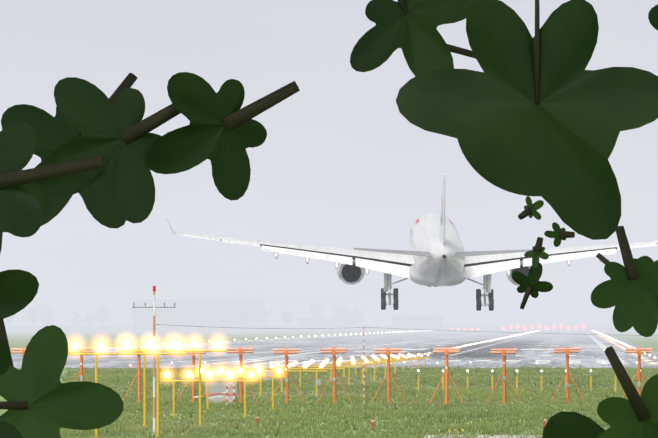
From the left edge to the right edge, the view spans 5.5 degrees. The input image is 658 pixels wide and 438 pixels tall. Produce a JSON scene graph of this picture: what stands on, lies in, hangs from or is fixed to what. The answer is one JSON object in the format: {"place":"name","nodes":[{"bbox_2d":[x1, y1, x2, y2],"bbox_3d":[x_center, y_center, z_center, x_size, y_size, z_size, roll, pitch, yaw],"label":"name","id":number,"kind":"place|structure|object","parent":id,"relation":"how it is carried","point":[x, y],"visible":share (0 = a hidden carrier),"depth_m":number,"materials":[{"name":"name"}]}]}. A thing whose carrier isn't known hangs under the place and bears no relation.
{"place":"outdoors","nodes":[
{"label":"outdoors","id":0,"kind":"place"},
{"bbox_2d":[133,300,264,330],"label":"block building","id":1,"kind":"structure","parent":0,"point":[214,308],"depth_m":4210.37,"materials":[{"name":"grey concrete"}]},
{"bbox_2d":[298,318,355,329],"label":"shed building","id":2,"kind":"structure","parent":0,"point":[334,324],"depth_m":4451.58,"materials":[{"name":"grey metal"}]},
{"bbox_2d":[0,0,657,437],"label":"leaves","id":3,"kind":"object","parent":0,"point":[546,114],"visible":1,"depth_m":5.90,"materials":[{"name":"green plant"}]},
{"bbox_2d":[0,325,657,437],"bbox_3d":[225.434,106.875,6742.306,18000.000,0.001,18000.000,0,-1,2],"label":"airfield ground","id":4,"kind":"structure","parent":0,"point":[83,336],"depth_m":1800.24,"materials":[{"name":"green plant"}]},
{"bbox_2d":[11,347,25,355],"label":"localizer antenna","id":5,"kind":"object","parent":4,"relation":"on","point":[18,350],"visible":0.27,"depth_m":384.53,"materials":[{"name":"orange metal"}]},
{"bbox_2d":[68,347,94,381],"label":"localizer antenna","id":6,"kind":"object","parent":4,"relation":"on","point":[83,350],"visible":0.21,"depth_m":384.51,"materials":[{"name":"orange metal"}]},
{"bbox_2d":[123,347,155,401],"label":"localizer antenna","id":7,"kind":"object","parent":4,"relation":"on","point":[139,373],"visible":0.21,"depth_m":384.43,"materials":[{"name":"orange metal"}]},
{"bbox_2d":[132,286,175,434],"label":"striped pole","id":8,"kind":"object","parent":4,"relation":"on","point":[154,417],"visible":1,"depth_m":268.23,"materials":[{"name":"red"}]},
{"bbox_2d":[177,348,209,403],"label":"localizer antenna","id":9,"kind":"object","parent":4,"relation":"on","point":[193,374],"visible":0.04,"depth_m":384.25,"materials":[{"name":"orange metal"}]},
{"bbox_2d":[193,385,234,404],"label":"barrier posts","id":10,"kind":"object","parent":4,"relation":"on","point":[227,395],"visible":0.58,"depth_m":374.20,"materials":[{"name":"white metal"}]},
{"bbox_2d":[224,347,257,402],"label":"localizer antenna","id":11,"kind":"object","parent":4,"relation":"on","point":[240,350],"visible":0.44,"depth_m":384.18,"materials":[{"name":"orange metal"}]},
{"bbox_2d":[204,367,320,402],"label":"equipment boxes","id":12,"kind":"object","parent":4,"relation":"on","point":[216,387],"visible":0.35,"depth_m":384.90,"materials":[{"name":"grey metal"}]},
{"bbox_2d":[270,348,304,403],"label":"localizer antenna","id":13,"kind":"object","parent":4,"relation":"on","point":[285,351],"visible":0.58,"depth_m":384.08,"materials":[{"name":"orange metal"}]},
{"bbox_2d":[318,347,351,403],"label":"localizer antenna","id":14,"kind":"object","parent":4,"relation":"on","point":[333,350],"visible":0.92,"depth_m":384.00,"materials":[{"name":"orange metal"}]},
{"bbox_2d":[68,347,615,437],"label":"approach light poles","id":15,"kind":"object","parent":4,"relation":"on","point":[315,368],"visible":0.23,"depth_m":327.29,"materials":[{"name":"yellow metal"}]},
{"bbox_2d":[72,341,428,376],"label":"approach lights","id":16,"kind":"object","parent":15,"relation":"on","point":[75,346],"visible":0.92,"depth_m":327.00},
{"bbox_2d":[363,327,364,399],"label":"striped pole","id":17,"kind":"object","parent":4,"relation":"on","point":[363,362],"visible":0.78,"depth_m":383.99,"materials":[{"name":"red metal"}]},
{"bbox_2d":[155,324,640,335],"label":"guard cable","id":18,"kind":"object","parent":17,"relation":"attached to","point":[371,327],"visible":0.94,"depth_m":377.83,"materials":[{"name":"grey metal"}]},
{"bbox_2d":[371,348,405,402],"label":"localizer antenna","id":19,"kind":"object","parent":4,"relation":"on","point":[387,351],"visible":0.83,"depth_m":383.91,"materials":[{"name":"orange metal"}]},
{"bbox_2d":[256,415,545,429],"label":"marker posts","id":20,"kind":"object","parent":4,"relation":"on","point":[372,422],"visible":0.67,"depth_m":288.92,"materials":[{"name":"red"}]},
{"bbox_2d":[163,330,655,357],"bbox_3d":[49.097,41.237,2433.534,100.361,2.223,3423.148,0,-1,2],"label":"runway lights","id":21,"kind":"object","parent":4,"relation":"on","point":[483,341],"visible":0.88,"depth_m":2320.70},
{"bbox_2d":[430,347,462,403],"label":"localizer antenna","id":22,"kind":"object","parent":4,"relation":"on","point":[446,350],"visible":0.88,"depth_m":383.79,"materials":[{"name":"orange metal"}]},
{"bbox_2d":[486,348,519,403],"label":"localizer antenna","id":23,"kind":"object","parent":4,"relation":"on","point":[503,351],"visible":0.98,"depth_m":383.66,"materials":[{"name":"orange metal"}]},
{"bbox_2d":[451,325,584,329],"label":"runway lights","id":24,"kind":"object","parent":4,"relation":"on","point":[546,328],"visible":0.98,"depth_m":4173.61},
{"bbox_2d":[551,347,584,403],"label":"localizer antenna","id":25,"kind":"object","parent":4,"relation":"on","point":[566,350],"visible":0.85,"depth_m":383.48,"materials":[{"name":"orange metal"}]},
{"bbox_2d":[623,347,651,397],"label":"localizer antenna","id":26,"kind":"object","parent":4,"relation":"on","point":[638,350],"visible":0.81,"depth_m":383.34,"materials":[{"name":"orange metal"}]},
{"bbox_2d":[0,0,657,324],"label":"sky","id":27,"kind":"structure","parent":0,"point":[338,164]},
{"bbox_2d":[11,331,657,367],"bbox_3d":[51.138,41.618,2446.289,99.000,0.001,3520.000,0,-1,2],"label":"runway pavement","id":28,"kind":"structure","parent":0,"point":[590,353],"depth_m":1091.61,"materials":[{"name":"grey asphalt"}]},
{"bbox_2d":[78,331,626,363],"bbox_3d":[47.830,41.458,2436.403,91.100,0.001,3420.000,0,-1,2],"label":"runway markings","id":29,"kind":"object","parent":28,"relation":"on","point":[602,346],"visible":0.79,"depth_m":825.22,"materials":[{"name":"white paint"}]},
{"bbox_2d":[59,363,657,437],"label":"field grass","id":30,"kind":"structure","parent":0,"point":[536,413],"depth_m":374.94,"materials":[{"name":"green plant"}]},
{"bbox_2d":[166,174,657,310],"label":"airplane","id":31,"kind":"object","parent":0,"point":[437,255],"visible":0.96,"depth_m":768.50,"materials":[{"name":"grey metal"}]},
{"bbox_2d":[391,316,442,329],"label":"terminal building","id":32,"kind":"structure","parent":0,"point":[417,322],"depth_m":4327.54,"materials":[{"name":"grey glass"}]},
{"bbox_2d":[424,435,539,437],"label":"service path","id":33,"kind":"structure","parent":0,"point":[479,436],"depth_m":270.89,"materials":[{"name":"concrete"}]}
]}

